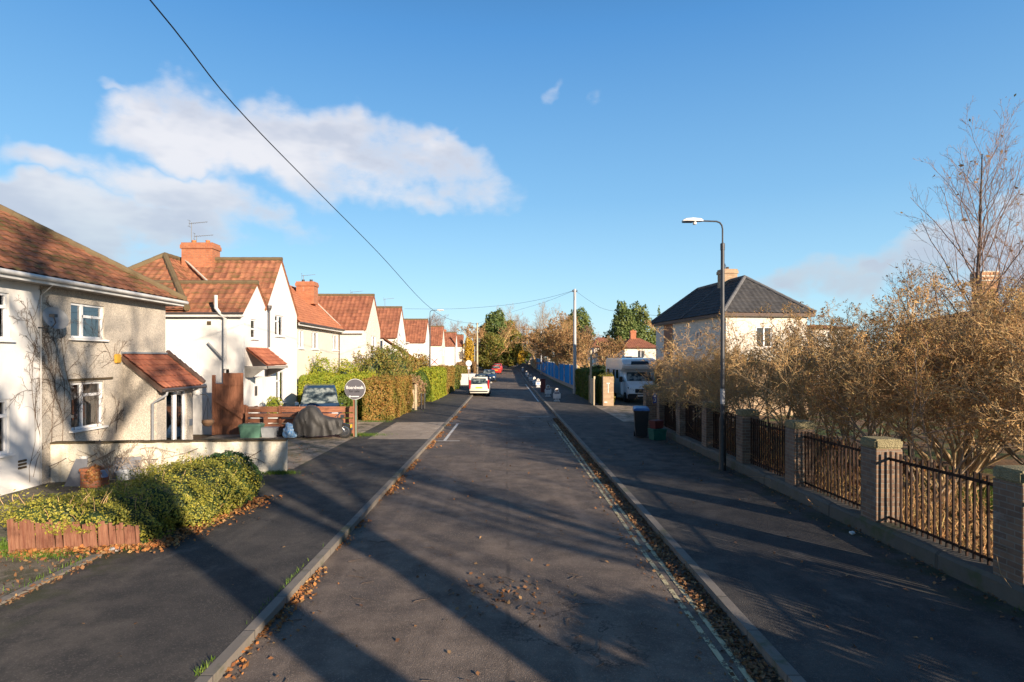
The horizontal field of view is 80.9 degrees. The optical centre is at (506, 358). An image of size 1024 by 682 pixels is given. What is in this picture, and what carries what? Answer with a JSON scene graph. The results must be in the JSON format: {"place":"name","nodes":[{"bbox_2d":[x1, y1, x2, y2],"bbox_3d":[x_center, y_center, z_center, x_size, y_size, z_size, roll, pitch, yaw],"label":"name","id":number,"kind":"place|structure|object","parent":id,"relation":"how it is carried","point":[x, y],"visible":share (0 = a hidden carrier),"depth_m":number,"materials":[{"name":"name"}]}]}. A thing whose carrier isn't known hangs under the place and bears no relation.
{"place":"outdoors","nodes":[
{"label":"outdoors","id":0,"kind":"place"},
{"bbox_2d":[0,473,268,597],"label":"garden verge","id":1,"kind":"structure","parent":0,"point":[26,573],"depth_m":8.70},
{"bbox_2d":[7,517,139,554],"bbox_3d":[-6.587,2.678,9.631,1.882,0.608,1.438,0,0,0],"label":"picket fence","id":2,"kind":"object","parent":1,"relation":"on","point":[23,537],"visible":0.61,"depth_m":9.07,"materials":[{"name":"brown wood"}]},
{"bbox_2d":[64,459,87,486],"bbox_3d":[-9.860,2.612,13.757,0.480,0.620,0.025,0,-7,0],"label":"slate panel","id":3,"kind":"object","parent":1,"relation":"on","point":[73,479],"visible":0.79,"depth_m":13.74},
{"bbox_2d":[79,465,110,487],"bbox_3d":[-9.420,2.700,13.750,0.440,0.440,0.440,0,0,0],"label":"brick planter","id":4,"kind":"object","parent":1,"relation":"on","point":[103,482],"visible":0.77,"depth_m":13.55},
{"bbox_2d":[91,439,139,477],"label":"bare shrub","id":5,"kind":"object","parent":1,"relation":"on","point":[110,460],"visible":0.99,"depth_m":13.60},
{"bbox_2d":[111,457,140,478],"bbox_3d":[-8.900,2.563,14.093,0.700,0.520,0.024,0,-7,0],"label":"slate panel","id":6,"kind":"object","parent":1,"relation":"on","point":[128,465],"visible":0.36,"depth_m":14.09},
{"bbox_2d":[0,448,263,542],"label":"creeper mound","id":7,"kind":"object","parent":1,"relation":"on","point":[177,493],"visible":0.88,"depth_m":10.10,"materials":[{"name":"green plant"}]},
{"bbox_2d":[114,445,190,479],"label":"bare shrub","id":8,"kind":"object","parent":1,"relation":"on","point":[143,461],"visible":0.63,"depth_m":13.20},
{"bbox_2d":[0,445,312,604],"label":"fallen leaves","id":9,"kind":"object","parent":1,"relation":"on","point":[57,577],"visible":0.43,"depth_m":8.21,"materials":[{"name":"brown plant"}]},
{"bbox_2d":[188,450,262,510],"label":"ivy bush","id":10,"kind":"object","parent":1,"relation":"on","point":[239,454],"visible":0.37,"depth_m":12.26,"materials":[{"name":"green plant"}]},
{"bbox_2d":[0,410,1022,675],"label":"grass","id":11,"kind":"structure","parent":1,"relation":"on","point":[56,556],"depth_m":8.82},
{"bbox_2d":[0,367,484,681],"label":"pavement","id":12,"kind":"structure","parent":0,"point":[187,606],"depth_m":7.68,"materials":[{"name":"asphalt"}]},
{"bbox_2d":[0,495,282,560],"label":"fallen leaves","id":13,"kind":"object","parent":12,"relation":"on","point":[133,547],"visible":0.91,"depth_m":9.23,"materials":[{"name":"orange plant"}]},
{"bbox_2d":[368,422,443,438],"bbox_3d":[-3.905,2.894,24.500,2.190,0.001,5.800,0,0,0],"label":"dropped crossing","id":14,"kind":"object","parent":12,"relation":"on","point":[415,430],"visible":1,"depth_m":24.20,"materials":[{"name":"concrete"}]},
{"bbox_2d":[476,323,478,373],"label":"utility pole","id":15,"kind":"object","parent":12,"relation":"on","point":[477,350],"visible":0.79,"depth_m":92.90,"materials":[{"name":"brown wood"}]},
{"bbox_2d":[150,0,474,323],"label":"overhead cable","id":16,"kind":"object","parent":15,"relation":"attached to","point":[260,132],"visible":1,"depth_m":10.96,"materials":[{"name":"metal"}]},
{"bbox_2d":[203,420,386,468],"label":"driveway","id":17,"kind":"structure","parent":0,"point":[316,446],"depth_m":20.48,"materials":[{"name":"concrete"}]},
{"bbox_2d":[212,373,245,434],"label":"tall gate","id":18,"kind":"structure","parent":17,"relation":"on","point":[228,411],"depth_m":22.80,"materials":[{"name":"red wood"}]},
{"bbox_2d":[238,423,264,437],"bbox_3d":[-9.375,2.645,22.100,0.815,0.510,0.513,0,0,-6],"label":"recycling box","id":19,"kind":"object","parent":17,"relation":"on","point":[249,430],"visible":0.96,"depth_m":21.88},
{"bbox_2d":[261,426,278,437],"bbox_3d":[-8.740,2.715,22.200,0.551,0.370,0.424,0,0,6],"label":"storage box","id":20,"kind":"object","parent":17,"relation":"on","point":[269,432],"visible":1,"depth_m":22.02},
{"bbox_2d":[245,412,295,426],"bbox_3d":[-8.850,2.450,22.530,1.860,0.900,0.080,0,0,0],"label":"timber trellis","id":21,"kind":"object","parent":17,"relation":"on","point":[266,416],"visible":0.59,"depth_m":22.50,"materials":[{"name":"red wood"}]},
{"bbox_2d":[245,405,352,432],"bbox_3d":[-7.800,2.340,22.840,4.250,1.120,0.120,0,0,0],"label":"timber fence","id":22,"kind":"object","parent":17,"relation":"on","point":[279,409],"visible":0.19,"depth_m":22.86,"materials":[{"name":"red wood"}]},
{"bbox_2d":[295,384,343,412],"bbox_3d":[-8.231,2.033,26.499,2.030,1.727,4.270,0,0,-17],"label":"parked car","id":23,"kind":"object","parent":17,"relation":"on","point":[320,394],"visible":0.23,"depth_m":25.93,"materials":[{"name":"metal"}]},
{"bbox_2d":[293,405,352,437],"bbox_3d":[-6.715,2.293,21.888,2.209,1.214,0.777,0,0,-3],"label":"motorbike","id":24,"kind":"object","parent":17,"relation":"on","point":[311,420],"visible":1,"depth_m":21.64,"materials":[{"name":"fabric"}]},
{"bbox_2d":[345,379,364,436],"bbox_3d":[-5.610,1.823,22.316,0.770,2.155,0.129,0,0,0],"label":"for sale sign","id":25,"kind":"object","parent":17,"relation":"on","point":[354,389],"visible":1,"depth_m":22.25,"materials":[{"name":"grey wood"}]},
{"bbox_2d":[218,365,779,681],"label":"road","id":26,"kind":"structure","parent":0,"point":[621,596],"depth_m":7.87,"materials":[{"name":"asphalt"}]},
{"bbox_2d":[225,403,467,678],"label":"fallen leaves","id":27,"kind":"object","parent":26,"relation":"on","point":[277,615],"visible":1,"depth_m":7.48,"materials":[{"name":"orange plant"}]},
{"bbox_2d":[469,376,491,395],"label":"parked car","id":28,"kind":"object","parent":26,"relation":"on","point":[479,384],"visible":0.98,"depth_m":47.55,"materials":[{"name":"metal"}]},
{"bbox_2d":[448,571,584,627],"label":"fallen leaves","id":29,"kind":"object","parent":26,"relation":"on","point":[502,594],"visible":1,"depth_m":7.63,"materials":[{"name":"brown plant"}]},
{"bbox_2d":[275,418,784,681],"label":"fallen leaves","id":30,"kind":"object","parent":26,"relation":"on","point":[749,663],"depth_m":7.80,"materials":[{"name":"plant"}]},
{"bbox_2d":[77,418,1021,681],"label":"fallen leaves","id":31,"kind":"object","parent":26,"relation":"on","point":[911,557],"visible":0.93,"depth_m":8.68,"materials":[{"name":"brown plant"}]},
{"bbox_2d":[553,424,738,681],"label":"yellow line","id":32,"kind":"object","parent":26,"relation":"on","point":[715,651],"visible":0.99,"depth_m":8.00,"materials":[{"name":"beige"}]},
{"bbox_2d":[555,424,753,681],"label":"yellow line","id":33,"kind":"object","parent":26,"relation":"on","point":[721,641],"visible":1,"depth_m":7.76,"materials":[{"name":"beige"}]},
{"bbox_2d":[0,0,1023,356],"label":"sky","id":34,"kind":"structure","parent":0,"point":[493,153],"materials":[{"name":"blue"}]},
{"bbox_2d":[193,357,1023,557],"bbox_3d":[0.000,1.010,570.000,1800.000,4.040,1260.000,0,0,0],"label":"ground","id":35,"kind":"structure","parent":0,"point":[1008,460],"depth_m":21.46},
{"bbox_2d":[0,554,101,604],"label":"verge edging","id":36,"kind":"object","parent":35,"relation":"on","point":[19,592],"visible":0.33,"depth_m":7.82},
{"bbox_2d":[0,204,207,495],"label":"semi detached house","id":37,"kind":"structure","parent":35,"relation":"on","point":[147,380],"depth_m":15.58,"materials":[{"name":"paint"}]},
{"bbox_2d":[0,399,15,457],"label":"window","id":38,"kind":"structure","parent":37,"relation":"in","point":[3,403],"depth_m":13.00,"materials":[{"name":"plastic"}]},
{"bbox_2d":[0,292,15,341],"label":"window","id":39,"kind":"structure","parent":37,"relation":"in","point":[3,296],"depth_m":13.00,"materials":[{"name":"plastic"}]},
{"bbox_2d":[4,285,100,447],"bbox_3d":[-10.792,0.163,14.462,0.018,3.878,3.102,0,0,0],"label":"climbing vine","id":40,"kind":"object","parent":37,"relation":"attached to","point":[44,360],"visible":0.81,"depth_m":14.21,"materials":[{"name":"plant"}]},
{"bbox_2d":[27,348,109,481],"bbox_3d":[-10.792,1.274,14.909,0.012,3.052,3.002,0,0,0],"label":"climbing vine","id":41,"kind":"object","parent":37,"relation":"attached to","point":[49,417],"visible":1,"depth_m":14.02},
{"bbox_2d":[69,303,108,341],"bbox_3d":[-11.268,-0.940,15.512,1.115,0.960,1.381,0,0,0],"label":"window","id":42,"kind":"structure","parent":37,"relation":"in","point":[82,313],"depth_m":15.99,"materials":[{"name":"plastic"}]},
{"bbox_2d":[69,381,108,432],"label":"window","id":43,"kind":"structure","parent":37,"relation":"in","point":[90,421],"depth_m":16.04,"materials":[{"name":"plastic"}]},
{"bbox_2d":[166,390,184,439],"bbox_3d":[-10.401,1.890,17.985,0.988,2.020,1.170,0,0,0],"label":"glazed door","id":44,"kind":"structure","parent":37,"relation":"in","point":[175,400],"depth_m":18.57,"materials":[{"name":"plastic"}]},
{"bbox_2d":[50,438,287,481],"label":"garden wall","id":45,"kind":"structure","parent":35,"relation":"on","point":[272,454],"depth_m":14.83,"materials":[{"name":"paint"}]},
{"bbox_2d":[128,220,298,434],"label":"gabled house","id":46,"kind":"structure","parent":35,"relation":"on","point":[237,315],"depth_m":25.16,"materials":[{"name":"paint"}]},
{"bbox_2d":[251,379,260,418],"bbox_3d":[-10.534,1.850,25.200,0.092,2.000,1.100,0,0,0],"label":"front door","id":47,"kind":"structure","parent":46,"relation":"in","point":[255,383],"depth_m":25.20,"materials":[{"name":"plastic"}]},
{"bbox_2d":[276,371,287,403],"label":"window","id":48,"kind":"structure","parent":46,"relation":"in","point":[279,375],"depth_m":28.44,"materials":[{"name":"plastic"}]},
{"bbox_2d":[194,393,474,681],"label":"kerb","id":49,"kind":"structure","parent":35,"relation":"on","point":[224,660],"depth_m":7.63,"materials":[{"name":"concrete"}]},
{"bbox_2d":[290,273,380,412],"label":"gabled house","id":50,"kind":"structure","parent":35,"relation":"on","point":[332,327],"depth_m":38.42,"materials":[{"name":"paint"}]},
{"bbox_2d":[298,369,375,417],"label":"hedge","id":51,"kind":"object","parent":35,"relation":"on","point":[338,381],"visible":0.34,"depth_m":30.02,"materials":[{"name":"green plant"}]},
{"bbox_2d":[306,352,380,375],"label":"feathery shrub","id":52,"kind":"object","parent":35,"relation":"on","point":[341,370],"visible":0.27,"depth_m":32.91,"materials":[{"name":"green plant"}]},
{"bbox_2d":[351,340,416,380],"bbox_3d":[-7.768,0.855,38.416,4.171,4.317,7.909,0,0,0],"label":"shrub mass","id":53,"kind":"object","parent":35,"relation":"on","point":[383,361],"visible":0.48,"depth_m":36.91,"materials":[{"name":"green plant"}]},
{"bbox_2d":[361,373,413,420],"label":"hedge","id":54,"kind":"object","parent":35,"relation":"on","point":[386,396],"visible":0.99,"depth_m":28.20,"materials":[{"name":"green plant"}]},
{"bbox_2d":[377,298,418,361],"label":"gabled house","id":55,"kind":"structure","parent":35,"relation":"on","point":[391,320],"depth_m":49.62,"materials":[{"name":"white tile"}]},
{"bbox_2d":[404,319,428,365],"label":"gabled house","id":56,"kind":"structure","parent":35,"relation":"on","point":[417,334],"depth_m":64.14,"materials":[{"name":"paint"}]},
{"bbox_2d":[395,349,438,371],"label":"shrub mass","id":57,"kind":"object","parent":35,"relation":"on","point":[423,361],"visible":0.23,"depth_m":45.53,"materials":[{"name":"beige plant"}]},
{"bbox_2d":[410,373,426,405],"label":"flowering shrub","id":58,"kind":"object","parent":35,"relation":"on","point":[420,386],"visible":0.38,"depth_m":36.54,"materials":[{"name":"beige plant"}]},
{"bbox_2d":[406,318,444,364],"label":"gabled house","id":59,"kind":"structure","parent":35,"relation":"on","point":[437,342],"depth_m":81.45,"materials":[{"name":"paint"}]},
{"bbox_2d":[414,365,446,401],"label":"hedge","id":60,"kind":"object","parent":35,"relation":"on","point":[437,378],"visible":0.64,"depth_m":42.36,"materials":[{"name":"green plant"}]},
{"bbox_2d":[431,364,454,393],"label":"hedge","id":61,"kind":"object","parent":35,"relation":"on","point":[450,381],"visible":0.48,"depth_m":50.68,"materials":[{"name":"brown plant"}]},
{"bbox_2d":[444,332,457,365],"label":"gabled house","id":62,"kind":"structure","parent":35,"relation":"on","point":[451,343],"depth_m":97.65,"materials":[{"name":"paint"}]},
{"bbox_2d":[444,329,463,361],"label":"gabled house","id":63,"kind":"structure","parent":35,"relation":"on","point":[460,349],"depth_m":112.39,"materials":[{"name":"paint"}]},
{"bbox_2d":[462,337,474,360],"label":"autumn tree","id":64,"kind":"object","parent":35,"relation":"on","point":[468,352],"visible":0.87,"depth_m":111.44,"materials":[{"name":"yellow plant"}]},
{"bbox_2d":[456,320,520,361],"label":"bare tree","id":65,"kind":"object","parent":35,"relation":"on","point":[481,333],"visible":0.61,"depth_m":122.79,"materials":[{"name":"brown plant"}]},
{"bbox_2d":[473,332,505,369],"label":"autumn tree","id":66,"kind":"object","parent":35,"relation":"on","point":[491,358],"visible":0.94,"depth_m":117.00,"materials":[{"name":"green plant"}]},
{"bbox_2d":[479,308,511,348],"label":"pine tree","id":67,"kind":"object","parent":35,"relation":"on","point":[493,325],"visible":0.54,"depth_m":130.54,"materials":[{"name":"green plant"}]},
{"bbox_2d":[499,318,525,366],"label":"autumn tree","id":68,"kind":"object","parent":35,"relation":"on","point":[510,357],"visible":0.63,"depth_m":133.35,"materials":[{"name":"brown plant"}]},
{"bbox_2d":[496,304,555,363],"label":"bare tree","id":69,"kind":"object","parent":35,"relation":"on","point":[517,320],"visible":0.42,"depth_m":150.91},
{"bbox_2d":[514,325,551,365],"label":"bare tree","id":70,"kind":"object","parent":35,"relation":"on","point":[528,341],"visible":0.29,"depth_m":127.73,"materials":[{"name":"brown plant"}]},
{"bbox_2d":[536,358,576,388],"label":"blue fence","id":71,"kind":"object","parent":35,"relation":"on","point":[563,374],"visible":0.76,"depth_m":75.45,"materials":[{"name":"metal"}]},
{"bbox_2d":[522,317,592,370],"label":"bare tree","id":72,"kind":"object","parent":35,"relation":"on","point":[557,335],"visible":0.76,"depth_m":75.78,"materials":[{"name":"brown plant"}]},
{"bbox_2d":[551,311,578,363],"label":"bare tree","id":73,"kind":"object","parent":35,"relation":"on","point":[560,320],"visible":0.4,"depth_m":136.26,"materials":[{"name":"brown plant"}]},
{"bbox_2d":[558,306,595,336],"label":"pine tree","id":74,"kind":"object","parent":35,"relation":"on","point":[583,318],"visible":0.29,"depth_m":148.30,"materials":[{"name":"green plant"}]},
{"bbox_2d":[575,366,604,402],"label":"hedge","id":75,"kind":"object","parent":35,"relation":"on","point":[582,374],"visible":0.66,"depth_m":43.23,"materials":[{"name":"green plant"}]},
{"bbox_2d":[552,332,627,367],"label":"bare tree","id":76,"kind":"object","parent":35,"relation":"on","point":[582,353],"visible":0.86,"depth_m":69.29,"materials":[{"name":"brown plant"}]},
{"bbox_2d":[602,300,637,343],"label":"evergreen tree","id":77,"kind":"object","parent":35,"relation":"on","point":[622,328],"visible":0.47,"depth_m":103.65,"materials":[{"name":"green plant"}]},
{"bbox_2d":[629,300,655,344],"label":"evergreen tree","id":78,"kind":"object","parent":35,"relation":"on","point":[641,329],"visible":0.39,"depth_m":106.81,"materials":[{"name":"green plant"}]},
{"bbox_2d":[517,365,805,681],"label":"kerb","id":79,"kind":"structure","parent":35,"relation":"on","point":[784,669],"depth_m":7.63,"materials":[{"name":"concrete"}]},
{"bbox_2d":[634,332,764,414],"bbox_3d":[7.589,0.971,23.304,4.885,4.098,5.596,0,0,17],"label":"bare shrub","id":80,"kind":"object","parent":35,"relation":"on","point":[662,383],"visible":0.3,"depth_m":22.55,"materials":[{"name":"brown plant"}]},
{"bbox_2d":[649,339,814,437],"bbox_3d":[8.038,1.113,21.317,5.657,3.813,4.264,0,0,-27],"label":"bare shrub","id":81,"kind":"object","parent":35,"relation":"on","point":[713,372],"visible":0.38,"depth_m":20.85,"materials":[{"name":"brown plant"}]},
{"bbox_2d":[649,265,816,415],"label":"hipped house","id":82,"kind":"structure","parent":35,"relation":"on","point":[746,297],"depth_m":33.51,"materials":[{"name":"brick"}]},
{"bbox_2d":[642,297,873,460],"bbox_3d":[7.887,0.566,18.374,5.862,4.918,6.715,0,0,35],"label":"bare shrub","id":83,"kind":"object","parent":35,"relation":"on","point":[707,390],"visible":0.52,"depth_m":17.61,"materials":[{"name":"brown plant"}]},
{"bbox_2d":[717,332,870,448],"bbox_3d":[9.239,0.983,19.224,6.126,4.073,4.670,0,0,-43],"label":"bare shrub","id":84,"kind":"object","parent":35,"relation":"on","point":[773,374],"visible":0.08,"depth_m":19.05,"materials":[{"name":"brown plant"}]},
{"bbox_2d":[656,392,1023,611],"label":"railing fence","id":85,"kind":"object","parent":35,"relation":"on","point":[876,513],"visible":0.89,"depth_m":9.74,"materials":[{"name":"brick"}]},
{"bbox_2d":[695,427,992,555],"bbox_3d":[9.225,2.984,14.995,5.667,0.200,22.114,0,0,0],"label":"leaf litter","id":86,"kind":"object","parent":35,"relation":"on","point":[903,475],"visible":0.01,"depth_m":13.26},
{"bbox_2d":[681,418,1011,587],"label":"dead stems","id":87,"kind":"object","parent":35,"relation":"on","point":[949,518],"visible":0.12,"depth_m":10.90,"materials":[{"name":"plant"}]},
{"bbox_2d":[713,313,1003,479],"bbox_3d":[7.802,0.887,14.561,4.893,4.266,6.418,0,0,7],"label":"bare shrub","id":88,"kind":"object","parent":35,"relation":"on","point":[782,357],"visible":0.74,"depth_m":14.37,"materials":[{"name":"brown plant"}]},
{"bbox_2d":[762,298,1016,465],"bbox_3d":[10.241,0.674,16.183,5.256,4.700,6.972,0,0,-43],"label":"bare shrub","id":89,"kind":"object","parent":35,"relation":"on","point":[866,337],"visible":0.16,"depth_m":16.07,"materials":[{"name":"brown plant"}]},
{"bbox_2d":[767,265,1023,495],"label":"bare shrub","id":90,"kind":"object","parent":35,"relation":"on","point":[976,465],"visible":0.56,"depth_m":12.97,"materials":[{"name":"brown plant"}]},
{"bbox_2d":[779,332,1023,503],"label":"bare shrub","id":91,"kind":"object","parent":35,"relation":"on","point":[823,403],"visible":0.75,"depth_m":12.13,"materials":[{"name":"brown plant"}]},
{"bbox_2d":[827,269,1023,472],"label":"bare shrub","id":92,"kind":"object","parent":35,"relation":"on","point":[947,457],"visible":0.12,"depth_m":16.00,"materials":[{"name":"brown plant"}]},
{"bbox_2d":[835,292,1023,464],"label":"bare shrub","id":93,"kind":"object","parent":35,"relation":"on","point":[1009,451],"visible":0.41,"depth_m":13.06,"materials":[{"name":"brown plant"}]},
{"bbox_2d":[866,257,999,455],"bbox_3d":[12.482,-0.091,18.536,3.109,6.190,4.095,0,0,12],"label":"bare tree","id":94,"kind":"object","parent":35,"relation":"on","point":[909,448],"visible":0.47,"depth_m":18.64,"materials":[{"name":"brown plant"}]},
{"bbox_2d":[845,313,1023,449],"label":"bare shrub","id":95,"kind":"object","parent":35,"relation":"on","point":[967,388],"visible":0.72,"depth_m":11.23,"materials":[{"name":"beige plant"}]},
{"bbox_2d":[867,94,1023,464],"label":"bare tree","id":96,"kind":"object","parent":35,"relation":"on","point":[979,239],"visible":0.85,"depth_m":16.56,"materials":[{"name":"brown plant"}]},
{"bbox_2d":[873,266,1023,459],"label":"bare shrub","id":97,"kind":"object","parent":35,"relation":"on","point":[995,453],"visible":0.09,"depth_m":17.65,"materials":[{"name":"brown plant"}]},
{"bbox_2d":[929,174,1023,357],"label":"bare tree","id":98,"kind":"object","parent":35,"relation":"on","point":[1015,251],"visible":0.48,"depth_m":16.32,"materials":[{"name":"brown plant"}]},
{"bbox_2d":[939,307,1023,453],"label":"bare shrub","id":99,"kind":"object","parent":35,"relation":"on","point":[1014,413],"visible":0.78,"depth_m":10.74,"materials":[{"name":"beige plant"}]},
{"bbox_2d":[614,394,642,404],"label":"motorhome yard","id":100,"kind":"structure","parent":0,"point":[619,399],"depth_m":40.83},
{"bbox_2d":[606,356,659,401],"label":"motorhome","id":101,"kind":"object","parent":100,"relation":"on","point":[627,380],"visible":0.63,"depth_m":40.32,"materials":[{"name":"white metal"}]},
{"bbox_2d":[616,330,655,359],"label":"hipped house","id":102,"kind":"structure","parent":0,"point":[633,341],"depth_m":84.20,"materials":[{"name":"paint"}]},
{"bbox_2d":[594,405,700,421],"bbox_3d":[8.450,2.892,32.500,6.100,0.001,9.800,0,0,0],"label":"driveway apron","id":103,"kind":"object","parent":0,"point":[624,413],"visible":0.32,"depth_m":32.89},
{"bbox_2d":[602,376,613,405],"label":"gate pillar","id":104,"kind":"structure","parent":103,"relation":"on","point":[607,390],"depth_m":36.90,"materials":[{"name":"brick"}]},
{"bbox_2d":[517,364,1023,681],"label":"pavement","id":105,"kind":"structure","parent":0,"point":[769,594],"depth_m":7.89,"materials":[{"name":"asphalt"}]},
{"bbox_2d":[572,289,576,393],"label":"utility pole","id":106,"kind":"object","parent":105,"relation":"on","point":[574,333],"visible":0.86,"depth_m":49.89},
{"bbox_2d":[633,406,649,436],"bbox_3d":[4.983,2.330,22.220,0.580,1.136,0.755,0,0,9],"label":"wheelie bin","id":107,"kind":"object","parent":105,"relation":"on","point":[641,414],"visible":1,"depth_m":21.93,"materials":[{"name":"black plastic"}]},
{"bbox_2d":[643,384,661,427],"bbox_3d":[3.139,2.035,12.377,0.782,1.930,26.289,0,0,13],"label":"gate pillar","id":108,"kind":"structure","parent":105,"relation":"on","point":[653,410],"depth_m":24.60,"materials":[{"name":"brick"}]},
{"bbox_2d":[647,428,666,439],"bbox_3d":[5.420,2.705,21.550,0.572,0.390,0.424,0,0,-17],"label":"recycling box","id":109,"kind":"object","parent":105,"relation":"on","point":[657,434],"visible":0.92,"depth_m":21.39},
{"bbox_2d":[682,218,726,470],"bbox_3d":[5.165,-0.340,15.660,1.150,6.680,0.200,0,0,0],"label":"street lamp","id":110,"kind":"object","parent":105,"relation":"on","point":[722,442],"visible":0.97,"depth_m":15.61,"materials":[{"name":"black metal"}]},
{"bbox_2d":[891,271,1001,415],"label":"hipped house","id":111,"kind":"structure","parent":0,"point":[984,272],"depth_m":30.14,"materials":[{"name":"brick"}]},
{"bbox_2d":[918,476,993,510],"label":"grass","id":112,"kind":"structure","parent":0,"point":[991,493],"depth_m":12.86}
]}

